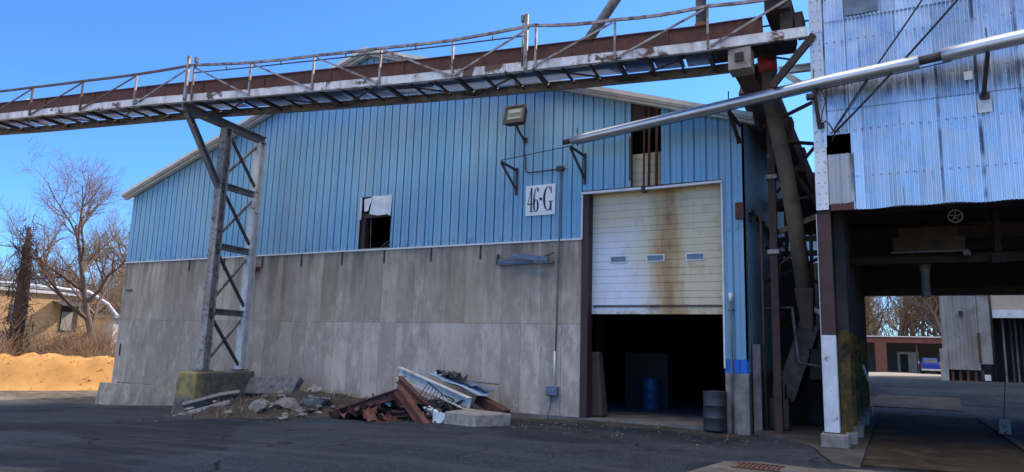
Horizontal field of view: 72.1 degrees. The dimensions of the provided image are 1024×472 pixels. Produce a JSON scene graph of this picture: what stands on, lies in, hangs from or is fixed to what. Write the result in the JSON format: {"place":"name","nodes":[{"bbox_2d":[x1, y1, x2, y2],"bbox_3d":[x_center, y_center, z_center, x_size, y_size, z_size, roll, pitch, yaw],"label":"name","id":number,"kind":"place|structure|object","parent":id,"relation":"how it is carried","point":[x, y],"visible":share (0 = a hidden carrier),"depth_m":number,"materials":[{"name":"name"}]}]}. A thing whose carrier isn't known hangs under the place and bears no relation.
{"place":"outdoors","nodes":[
{"label":"outdoors","id":0,"kind":"place"},
{"bbox_2d":[0,0,938,335],"label":"sky","id":1,"kind":"structure","parent":0,"point":[43,42],"materials":[{"name":"blue"}]},
{"bbox_2d":[0,371,1023,471],"bbox_3d":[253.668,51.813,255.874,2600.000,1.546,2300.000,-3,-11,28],"label":"ground","id":2,"kind":"structure","parent":0,"point":[46,431],"depth_m":13.40,"materials":[{"name":"asphalt"}]},
{"bbox_2d":[0,232,37,281],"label":"woodland tree","id":3,"kind":"object","parent":2,"relation":"on","point":[8,262],"visible":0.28,"depth_m":89.57,"materials":[{"name":"brown plant"}]},
{"bbox_2d":[0,313,43,356],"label":"bare shrub","id":4,"kind":"object","parent":2,"relation":"on","point":[11,352],"visible":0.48,"depth_m":37.11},
{"bbox_2d":[0,309,52,355],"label":"bare shrub","id":5,"kind":"object","parent":2,"relation":"on","point":[9,348],"visible":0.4,"depth_m":39.91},
{"bbox_2d":[0,215,55,355],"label":"dead trunk","id":6,"kind":"object","parent":2,"relation":"on","point":[21,296],"visible":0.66,"depth_m":41.70,"materials":[{"name":"plant"}]},
{"bbox_2d":[4,315,78,355],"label":"bare shrub","id":7,"kind":"object","parent":2,"relation":"on","point":[46,338],"visible":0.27,"depth_m":43.19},
{"bbox_2d":[14,240,88,284],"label":"woodland tree","id":8,"kind":"object","parent":2,"relation":"on","point":[61,266],"visible":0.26,"depth_m":71.51,"materials":[{"name":"brown plant"}]},
{"bbox_2d":[0,352,114,392],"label":"sand bank","id":9,"kind":"structure","parent":2,"relation":"on","point":[36,372],"depth_m":35.54,"materials":[{"name":"sand"}]},
{"bbox_2d":[0,281,117,352],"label":"brick building","id":10,"kind":"structure","parent":2,"relation":"on","point":[53,305],"depth_m":60.57,"materials":[{"name":"beige brick"}]},
{"bbox_2d":[58,299,79,331],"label":"doorway","id":11,"kind":"structure","parent":10,"relation":"in","point":[63,308],"depth_m":62.15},
{"bbox_2d":[24,328,94,355],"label":"bare shrub","id":12,"kind":"object","parent":2,"relation":"on","point":[58,345],"visible":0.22,"depth_m":41.50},
{"bbox_2d":[25,317,94,353],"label":"bare shrub","id":13,"kind":"object","parent":2,"relation":"on","point":[49,337],"visible":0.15,"depth_m":45.24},
{"bbox_2d":[0,253,124,314],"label":"woods","id":14,"kind":"object","parent":2,"relation":"on","point":[9,278],"visible":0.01,"depth_m":72.73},
{"bbox_2d":[21,316,111,355],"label":"bare shrub","id":15,"kind":"object","parent":2,"relation":"on","point":[59,340],"visible":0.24,"depth_m":43.39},
{"bbox_2d":[0,135,133,355],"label":"bare tree","id":16,"kind":"object","parent":2,"relation":"on","point":[46,269],"visible":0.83,"depth_m":45.63,"materials":[{"name":"brown plant"}]},
{"bbox_2d":[26,304,118,356],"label":"bare shrub","id":17,"kind":"object","parent":2,"relation":"on","point":[86,343],"visible":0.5,"depth_m":40.80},
{"bbox_2d":[44,320,108,355],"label":"bare shrub","id":18,"kind":"object","parent":2,"relation":"on","point":[73,343],"visible":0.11,"depth_m":43.21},
{"bbox_2d":[43,324,114,356],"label":"bare shrub","id":19,"kind":"object","parent":2,"relation":"on","point":[86,347],"visible":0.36,"depth_m":41.79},
{"bbox_2d":[55,319,117,357],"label":"bare shrub","id":20,"kind":"object","parent":2,"relation":"on","point":[83,347],"visible":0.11,"depth_m":43.85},
{"bbox_2d":[56,311,116,357],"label":"bare shrub","id":21,"kind":"object","parent":2,"relation":"on","point":[95,342],"visible":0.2,"depth_m":42.89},
{"bbox_2d":[51,225,125,313],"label":"woodland tree","id":22,"kind":"object","parent":2,"relation":"on","point":[121,270],"visible":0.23,"depth_m":73.80,"materials":[{"name":"brown plant"}]},
{"bbox_2d":[60,307,117,356],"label":"bare shrub","id":23,"kind":"object","parent":2,"relation":"on","point":[101,331],"visible":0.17,"depth_m":46.77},
{"bbox_2d":[64,264,121,314],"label":"woodland tree","id":24,"kind":"object","parent":2,"relation":"on","point":[116,309],"visible":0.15,"depth_m":76.17,"materials":[{"name":"brown plant"}]},
{"bbox_2d":[94,315,119,354],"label":"white shed","id":25,"kind":"structure","parent":2,"relation":"on","point":[111,320],"depth_m":65.41,"materials":[{"name":"grey metal"}]},
{"bbox_2d":[84,200,130,276],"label":"bare tree","id":26,"kind":"object","parent":2,"relation":"on","point":[115,233],"visible":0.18,"depth_m":45.60,"materials":[{"name":"brown plant"}]},
{"bbox_2d":[100,265,125,314],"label":"woodland tree","id":27,"kind":"object","parent":2,"relation":"on","point":[114,291],"visible":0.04,"depth_m":80.60,"materials":[{"name":"brown plant"}]},
{"bbox_2d":[101,216,127,305],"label":"woodland tree","id":28,"kind":"object","parent":2,"relation":"on","point":[120,273],"visible":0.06,"depth_m":72.14,"materials":[{"name":"brown plant"}]},
{"bbox_2d":[171,370,254,413],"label":"concrete pier","id":29,"kind":"structure","parent":2,"relation":"on","point":[191,385],"depth_m":21.43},
{"bbox_2d":[179,102,266,370],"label":"support tower","id":30,"kind":"structure","parent":29,"relation":"on","point":[219,175],"depth_m":22.86,"materials":[{"name":"metal"}]},
{"bbox_2d":[0,0,815,134],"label":"conveyor gantry","id":31,"kind":"object","parent":30,"relation":"on","point":[739,46],"visible":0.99,"depth_m":18.63,"materials":[{"name":"metal"}]},
{"bbox_2d":[585,0,620,38],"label":"feed spout","id":32,"kind":"object","parent":31,"relation":"on","point":[608,9],"visible":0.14,"depth_m":17.47,"materials":[{"name":"grey metal"}]},
{"bbox_2d":[695,0,705,25],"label":"feed spout","id":33,"kind":"object","parent":31,"relation":"on","point":[701,18],"visible":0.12,"depth_m":16.43,"materials":[{"name":"grey metal"}]},
{"bbox_2d":[757,53,814,331],"bbox_3d":[6.311,-1.077,16.150,1.287,6.457,0.594,3,-9,-8],"label":"discharge pipe","id":34,"kind":"object","parent":31,"relation":"attached to","point":[804,289],"visible":0.88,"depth_m":15.96,"materials":[{"name":"orange metal"}]},
{"bbox_2d":[155,391,425,421],"bbox_3d":[-7.126,4.952,20.197,8.300,0.950,4.820,-3,-11,28],"label":"dirt mound","id":35,"kind":"object","parent":2,"relation":"on","point":[337,402],"visible":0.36,"depth_m":19.67,"materials":[{"name":"concrete"}]},
{"bbox_2d":[172,400,230,416],"bbox_3d":[-8.700,4.901,19.802,1.529,0.601,0.344,3,-9,-6],"label":"broken slab","id":36,"kind":"object","parent":35,"relation":"on","point":[224,403],"depth_m":19.67,"materials":[{"name":"concrete"}]},
{"bbox_2d":[182,390,240,408],"bbox_3d":[-8.616,4.748,20.163,1.549,0.695,0.377,3,-9,-8],"label":"broken slab","id":37,"kind":"object","parent":35,"relation":"on","point":[197,403],"depth_m":20.09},
{"bbox_2d":[248,399,270,412],"bbox_3d":[-7.091,4.791,19.733,0.776,0.461,0.758,-3,-11,28],"label":"concrete chunk","id":38,"kind":"object","parent":35,"relation":"on","point":[259,405],"visible":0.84,"depth_m":19.50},
{"bbox_2d":[244,374,303,395],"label":"broken slab","id":39,"kind":"structure","parent":35,"relation":"on","point":[291,382],"depth_m":22.50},
{"bbox_2d":[275,398,301,410],"bbox_3d":[-6.288,4.782,19.854,0.607,0.421,0.594,-3,-11,28],"label":"concrete chunk","id":40,"kind":"object","parent":35,"relation":"on","point":[290,403],"visible":0.85,"depth_m":19.75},
{"bbox_2d":[302,396,331,406],"bbox_3d":[-5.651,4.815,20.254,0.840,0.404,0.483,1,-9,6],"label":"concrete chunk","id":41,"kind":"object","parent":35,"relation":"on","point":[307,400],"visible":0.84,"depth_m":20.07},
{"bbox_2d":[308,384,325,391],"bbox_3d":[-6.090,4.953,21.745,0.751,0.715,0.425,-3,-11,28],"label":"concrete chunk","id":42,"kind":"object","parent":35,"relation":"on","point":[316,387],"visible":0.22,"depth_m":21.71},
{"bbox_2d":[327,386,405,417],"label":"steel beam","id":43,"kind":"structure","parent":35,"relation":"on","point":[382,398],"depth_m":18.56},
{"bbox_2d":[329,403,370,418],"bbox_3d":[-4.268,4.631,18.567,1.150,0.516,0.450,-4,-11,33],"label":"scrap sheet","id":44,"kind":"object","parent":2,"relation":"on","point":[335,414],"visible":0.77,"depth_m":18.48,"materials":[{"name":"red metal"}]},
{"bbox_2d":[330,403,390,412],"bbox_3d":[-4.049,4.684,18.871,1.649,0.523,0.749,-3,-11,28],"label":"scrap sheet","id":45,"kind":"object","parent":2,"relation":"on","point":[363,407],"visible":0.33,"depth_m":18.48,"materials":[{"name":"red metal"}]},
{"bbox_2d":[355,406,389,421],"bbox_3d":[-3.566,4.631,17.922,0.768,0.560,0.500,-4,-11,32],"label":"scrap sheet","id":46,"kind":"object","parent":2,"relation":"on","point":[368,414],"visible":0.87,"depth_m":17.90,"materials":[{"name":"red metal"}]},
{"bbox_2d":[350,411,409,417],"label":"steel beam","id":47,"kind":"structure","parent":2,"relation":"on","point":[402,414],"depth_m":18.37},
{"bbox_2d":[354,405,409,421],"bbox_3d":[-3.386,4.696,18.275,1.356,0.511,0.700,-4,-11,30],"label":"scrap sheet","id":48,"kind":"object","parent":2,"relation":"on","point":[389,410],"visible":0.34,"depth_m":18.34,"materials":[{"name":"red metal"}]},
{"bbox_2d":[375,412,396,421],"bbox_3d":[-3.192,4.728,17.989,0.574,0.430,0.400,-5,-11,34],"label":"scrap sheet","id":49,"kind":"object","parent":2,"relation":"on","point":[392,418],"visible":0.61,"depth_m":18.08,"materials":[{"name":"red metal"}]},
{"bbox_2d":[382,401,422,413],"bbox_3d":[-2.950,4.518,18.791,1.246,0.548,0.800,-3,-11,28],"label":"scrap sheet","id":50,"kind":"object","parent":2,"relation":"on","point":[394,406],"visible":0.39,"depth_m":18.66,"materials":[{"name":"metal"}]},
{"bbox_2d":[72,386,738,444],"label":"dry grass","id":51,"kind":"structure","parent":2,"relation":"on","point":[288,393],"depth_m":19.78,"materials":[{"name":"plant"}]},
{"bbox_2d":[394,386,429,422],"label":"steel beam","id":52,"kind":"structure","parent":2,"relation":"on","point":[411,407],"depth_m":17.83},
{"bbox_2d":[415,397,458,415],"bbox_3d":[-2.101,4.565,18.665,1.245,0.456,0.900,-3,-11,28],"label":"scrap sheet","id":53,"kind":"object","parent":2,"relation":"on","point":[436,407],"visible":0.47,"depth_m":18.60,"materials":[{"name":"metal"}]},
{"bbox_2d":[396,376,430,408],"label":"steel beam","id":54,"kind":"structure","parent":53,"relation":"on","point":[413,392],"depth_m":19.13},
{"bbox_2d":[395,367,471,408],"bbox_3d":[-2.160,4.080,18.958,2.880,0.991,0.160,-6,-12,40],"label":"steel channel","id":55,"kind":"object","parent":54,"relation":"on","point":[416,380],"visible":0.74,"depth_m":18.89,"materials":[{"name":"white paint"}]},
{"bbox_2d":[418,382,443,407],"bbox_3d":[-2.134,4.223,18.468,0.719,0.741,0.146,-3,-11,28],"label":"metal grate","id":56,"kind":"object","parent":53,"relation":"on","point":[429,394],"visible":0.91,"depth_m":18.48,"materials":[{"name":"grey metal"}]},
{"bbox_2d":[434,395,476,409],"bbox_3d":[-1.546,4.415,18.461,1.173,0.476,0.520,-3,-11,28],"label":"tangled wire","id":57,"kind":"object","parent":53,"relation":"on","point":[445,403],"visible":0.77,"depth_m":18.41,"materials":[{"name":"black metal"}]},
{"bbox_2d":[433,412,444,422],"bbox_3d":[-1.765,4.612,17.560,0.401,0.400,0.359,-3,-11,28],"label":"dented sheet","id":58,"kind":"object","parent":2,"relation":"on","point":[438,417],"visible":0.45,"depth_m":17.50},
{"bbox_2d":[94,393,797,452],"bbox_3d":[-5.706,4.572,16.917,25.633,1.033,9.050,-3,-11,28],"label":"debris","id":59,"kind":"object","parent":2,"relation":"on","point":[522,425],"visible":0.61,"depth_m":16.50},
{"bbox_2d":[95,47,817,434],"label":"warehouse","id":60,"kind":"structure","parent":2,"relation":"on","point":[389,233],"depth_m":21.21,"materials":[{"name":"blue"}]},
{"bbox_2d":[500,161,517,194],"bbox_3d":[-0.085,-1.645,19.988,0.674,0.874,0.072,11,-13,-44],"label":"pipe bracket","id":61,"kind":"object","parent":60,"relation":"attached to","point":[515,185],"visible":1,"depth_m":20.09,"materials":[{"name":"metal"}]},
{"bbox_2d":[502,103,527,142],"bbox_3d":[0.187,-3.210,20.091,0.660,0.971,0.709,-3,-11,28],"label":"floodlight","id":62,"kind":"object","parent":60,"relation":"attached to","point":[515,115],"visible":1,"depth_m":19.91,"materials":[{"name":"metal"}]},
{"bbox_2d":[496,252,553,264],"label":"wall beam","id":63,"kind":"structure","parent":60,"relation":"attached to","point":[521,259],"depth_m":19.47,"materials":[{"name":"blue metal"}]},
{"bbox_2d":[525,183,555,215],"bbox_3d":[0.795,-1.010,19.728,0.920,0.870,0.030,-3,-11,28],"label":"sign","id":64,"kind":"object","parent":60,"relation":"attached to","point":[540,199],"visible":1,"depth_m":19.71,"materials":[{"name":"white paint"}]},
{"bbox_2d":[524,143,565,418],"bbox_3d":[0.776,1.048,19.283,1.331,7.655,0.206,-3,-11,28],"label":"electrical conduit","id":65,"kind":"object","parent":60,"relation":"attached to","point":[553,390],"visible":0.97,"depth_m":18.97,"materials":[{"name":"metal"}]},
{"bbox_2d":[569,128,585,184],"bbox_3d":[1.826,-2.163,18.968,0.183,1.420,0.756,-6,-12,39],"label":"pipe bracket","id":66,"kind":"object","parent":60,"relation":"attached to","point":[583,173],"visible":1,"depth_m":19.04,"materials":[{"name":"metal"}]},
{"bbox_2d":[641,378,659,409],"bbox_3d":[4.296,4.894,21.826,0.571,0.940,0.571,-3,-11,28],"label":"blue drum","id":67,"kind":"object","parent":60,"relation":"on","point":[650,389],"visible":1,"depth_m":21.61,"materials":[{"name":"plastic"}]},
{"bbox_2d":[592,152,722,313],"bbox_3d":[3.765,-0.115,18.295,3.580,4.280,0.100,-3,-11,28],"label":"roller door","id":68,"kind":"structure","parent":60,"relation":"in","point":[658,251],"depth_m":18.22,"materials":[{"name":"white metal"}]},
{"bbox_2d":[703,390,726,431],"bbox_3d":[4.769,4.106,16.518,0.561,0.900,0.561,-3,-11,28],"label":"grey drum","id":69,"kind":"object","parent":60,"relation":"on","point":[714,411],"visible":1,"depth_m":16.31,"materials":[{"name":"paint"}]},
{"bbox_2d":[728,293,733,432],"bbox_3d":[5.184,2.965,16.566,0.140,3.250,0.116,-3,-11,28],"label":"vent pipe","id":70,"kind":"object","parent":60,"relation":"attached to","point":[730,296],"visible":1,"depth_m":16.56,"materials":[{"name":"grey metal"}]},
{"bbox_2d":[727,91,742,143],"bbox_3d":[5.354,-2.823,16.887,0.164,0.903,1.360,-3,-11,28],"label":"pipe bracket","id":71,"kind":"object","parent":60,"relation":"attached to","point":[733,119],"visible":0.9,"depth_m":16.87,"materials":[{"name":"black metal"}]},
{"bbox_2d":[562,29,1023,144],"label":"silver pipe","id":72,"kind":"object","parent":71,"relation":"on","point":[973,48],"visible":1,"depth_m":14.45,"materials":[{"name":"metal"}]},
{"bbox_2d":[735,202,784,248],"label":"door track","id":73,"kind":"structure","parent":60,"relation":"attached to","point":[739,212],"depth_m":17.39,"materials":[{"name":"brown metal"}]},
{"bbox_2d":[735,63,816,234],"bbox_3d":[7.299,-2.078,18.586,0.954,3.313,5.848,-6,-12,39],"label":"inclined chute","id":74,"kind":"object","parent":60,"relation":"attached to","point":[749,84],"visible":0.38,"depth_m":18.31,"materials":[{"name":"metal"}]},
{"bbox_2d":[423,371,490,396],"bbox_3d":[-1.531,4.042,19.256,2.066,0.577,0.550,-5,-12,36],"label":"siding offcut","id":75,"kind":"object","parent":2,"relation":"on","point":[474,390],"visible":0.95,"depth_m":19.12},
{"bbox_2d":[436,370,467,381],"bbox_3d":[-1.675,3.898,19.590,0.910,0.326,0.350,-5,-11,35],"label":"roof felt","id":76,"kind":"object","parent":75,"relation":"on","point":[455,375],"visible":1,"depth_m":19.51,"materials":[{"name":"black rubber"}]},
{"bbox_2d":[442,375,494,390],"bbox_3d":[-1.216,4.043,19.343,1.631,0.382,0.400,-5,-12,37],"label":"siding offcut","id":77,"kind":"object","parent":75,"relation":"on","point":[476,385],"visible":0.91,"depth_m":19.21,"materials":[{"name":"blue metal"}]},
{"bbox_2d":[444,409,510,426],"bbox_3d":[-0.859,4.554,17.037,0.900,0.595,1.504,10,-13,-41],"label":"concrete slab","id":78,"kind":"object","parent":2,"relation":"on","point":[473,417],"depth_m":16.74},
{"bbox_2d":[474,396,510,413],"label":"steel beam","id":79,"kind":"structure","parent":2,"relation":"on","point":[486,403],"depth_m":18.60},
{"bbox_2d":[591,352,607,416],"bbox_3d":[2.125,3.952,18.816,0.830,1.688,0.426,-3,-11,28],"label":"concrete barrier","id":80,"kind":"object","parent":2,"relation":"on","point":[598,401],"visible":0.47,"depth_m":18.57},
{"bbox_2d":[752,344,763,434],"bbox_3d":[5.781,3.661,16.525,0.180,2.200,0.170,-3,-11,28],"label":"square post","id":81,"kind":"object","parent":2,"relation":"on","point":[757,385],"visible":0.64,"depth_m":16.47,"materials":[{"name":"grey metal"}]},
{"bbox_2d":[688,461,885,471],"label":"drain apron","id":82,"kind":"object","parent":2,"relation":"on","point":[724,466],"visible":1,"depth_m":10.61,"materials":[{"name":"concrete"}]},
{"bbox_2d":[731,461,784,471],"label":"drain grate","id":83,"kind":"object","parent":82,"relation":"on","point":[760,465],"visible":1,"depth_m":10.66,"materials":[{"name":"brown metal"}]},
{"bbox_2d":[865,296,902,335],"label":"woodland tree","id":84,"kind":"object","parent":2,"relation":"on","point":[874,311],"visible":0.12,"depth_m":112.26,"materials":[{"name":"brown plant"}]},
{"bbox_2d":[868,296,923,335],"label":"woodland tree","id":85,"kind":"object","parent":2,"relation":"on","point":[895,328],"visible":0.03,"depth_m":124.39,"materials":[{"name":"brown plant"}]},
{"bbox_2d":[865,296,939,336],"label":"woods","id":86,"kind":"object","parent":2,"relation":"on","point":[879,332],"visible":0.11,"depth_m":105.76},
{"bbox_2d":[867,336,941,372],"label":"building","id":87,"kind":"structure","parent":2,"relation":"on","point":[897,353],"depth_m":91.48,"materials":[{"name":"red brick"}]},
{"bbox_2d":[900,354,908,371],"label":"door","id":88,"kind":"structure","parent":87,"relation":"in","point":[903,357],"depth_m":91.34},
{"bbox_2d":[883,297,934,335],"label":"woodland tree","id":89,"kind":"object","parent":2,"relation":"on","point":[921,325],"visible":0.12,"depth_m":106.48,"materials":[{"name":"brown plant"}]},
{"bbox_2d":[886,296,940,336],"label":"woodland tree","id":90,"kind":"object","parent":2,"relation":"on","point":[920,327],"visible":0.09,"depth_m":103.40,"materials":[{"name":"brown plant"}]},
{"bbox_2d":[898,296,932,335],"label":"woodland tree","id":91,"kind":"object","parent":2,"relation":"on","point":[902,330],"visible":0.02,"depth_m":105.81,"materials":[{"name":"brown plant"}]},
{"bbox_2d":[808,0,1023,448],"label":"mill building","id":92,"kind":"structure","parent":2,"relation":"on","point":[919,180],"depth_m":14.18,"materials":[{"name":"metal"}]},
{"bbox_2d":[777,198,784,211],"bbox_3d":[9.147,-1.071,21.691,1.761,1.209,3.320,-3,-11,28],"label":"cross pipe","id":93,"kind":"object","parent":92,"relation":"attached to","point":[780,206],"depth_m":20.51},
{"bbox_2d":[812,69,824,128],"bbox_3d":[6.348,-2.836,14.570,0.188,1.235,0.340,-3,-11,28],"label":"pipe bracket","id":94,"kind":"object","parent":92,"relation":"attached to","point":[819,125],"visible":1,"depth_m":14.48,"materials":[{"name":"black metal"}]},
{"bbox_2d":[832,0,922,131],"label":"power cable","id":95,"kind":"object","parent":92,"relation":"attached to","point":[904,25],"visible":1,"depth_m":13.80,"materials":[{"name":"black rubber"}]},
{"bbox_2d":[834,0,957,132],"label":"power cable","id":96,"kind":"object","parent":92,"relation":"attached to","point":[907,55],"visible":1,"depth_m":13.55,"materials":[{"name":"black rubber"}]},
{"bbox_2d":[979,28,989,99],"bbox_3d":[8.792,-3.185,13.084,0.182,1.170,0.672,-3,-11,28],"label":"pipe bracket","id":97,"kind":"object","parent":92,"relation":"attached to","point":[984,95],"visible":1,"depth_m":13.01,"materials":[{"name":"black metal"}]},
{"bbox_2d":[893,296,938,322],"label":"woodland tree","id":98,"kind":"object","parent":2,"relation":"on","point":[923,309],"visible":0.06,"depth_m":103.08,"materials":[{"name":"brown plant"}]},
{"bbox_2d":[870,394,962,410],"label":"pale slab","id":99,"kind":"structure","parent":2,"relation":"on","point":[924,402],"depth_m":28.75,"materials":[{"name":"concrete"}]},
{"bbox_2d":[899,296,940,335],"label":"woodland tree","id":100,"kind":"object","parent":2,"relation":"on","point":[937,325],"visible":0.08,"depth_m":98.29,"materials":[{"name":"brown plant"}]},
{"bbox_2d":[918,358,940,373],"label":"pickup truck","id":101,"kind":"object","parent":2,"relation":"on","point":[929,364],"visible":0.85,"depth_m":78.90,"materials":[{"name":"blue paint"}]},
{"bbox_2d":[864,412,1023,471],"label":"scale slab","id":102,"kind":"structure","parent":2,"relation":"on","point":[915,442],"depth_m":14.01,"materials":[{"name":"concrete"}]},
{"bbox_2d":[939,295,1023,382],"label":"mill","id":103,"kind":"object","parent":2,"relation":"on","point":[982,337],"visible":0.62,"depth_m":48.65,"materials":[{"name":"silver metal"}]},
{"bbox_2d":[975,417,1023,451],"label":"slab edge","id":104,"kind":"object","parent":2,"relation":"on","point":[1015,442],"visible":0.44,"depth_m":16.43,"materials":[{"name":"concrete"}]},
{"bbox_2d":[997,373,1011,434],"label":"marker block","id":105,"kind":"structure","parent":104,"relation":"on","point":[1004,426],"depth_m":16.70,"materials":[{"name":"paint"}]},
{"bbox_2d":[625,352,671,408],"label":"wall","id":106,"kind":"structure","parent":0,"point":[638,366],"depth_m":22.48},
{"bbox_2d":[758,411,878,468],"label":"concrete path","id":107,"kind":"structure","parent":0,"point":[802,432],"depth_m":14.73,"materials":[{"name":"concrete"}]},
{"bbox_2d":[766,119,783,432],"bbox_3d":[6.175,0.219,16.572,0.165,8.570,0.200,-3,-11,28],"label":"rusty post","id":108,"kind":"object","parent":107,"relation":"on","point":[775,309],"visible":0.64,"depth_m":16.31,"materials":[{"name":"metal"}]},
{"bbox_2d":[778,213,816,234],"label":"tie beam","id":109,"kind":"structure","parent":108,"relation":"attached to","point":[809,219],"depth_m":15.90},
{"bbox_2d":[759,100,821,429],"bbox_3d":[6.881,0.759,17.222,1.641,7.758,2.245,-3,-11,28],"label":"gap pipework","id":110,"kind":"object","parent":107,"relation":"on","point":[787,413],"visible":0.64,"depth_m":16.78,"materials":[{"name":"orange metal"}]},
{"bbox_2d":[779,212,817,416],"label":"gap platform","id":111,"kind":"structure","parent":107,"relation":"on","point":[799,407],"depth_m":21.14,"materials":[{"name":"metal"}]},
{"bbox_2d":[782,307,823,424],"bbox_3d":[7.607,3.306,18.242,1.350,3.110,2.736,-3,-11,28],"label":"chute","id":112,"kind":"object","parent":107,"relation":"on","point":[794,374],"visible":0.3,"depth_m":17.71,"materials":[{"name":"grey metal"}]},
{"bbox_2d":[814,263,820,347],"bbox_3d":[9.818,3.091,22.000,1.220,4.550,0.081,-3,-11,28],"label":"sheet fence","id":113,"kind":"object","parent":107,"relation":"on","point":[817,304],"visible":0.04,"depth_m":22.30,"materials":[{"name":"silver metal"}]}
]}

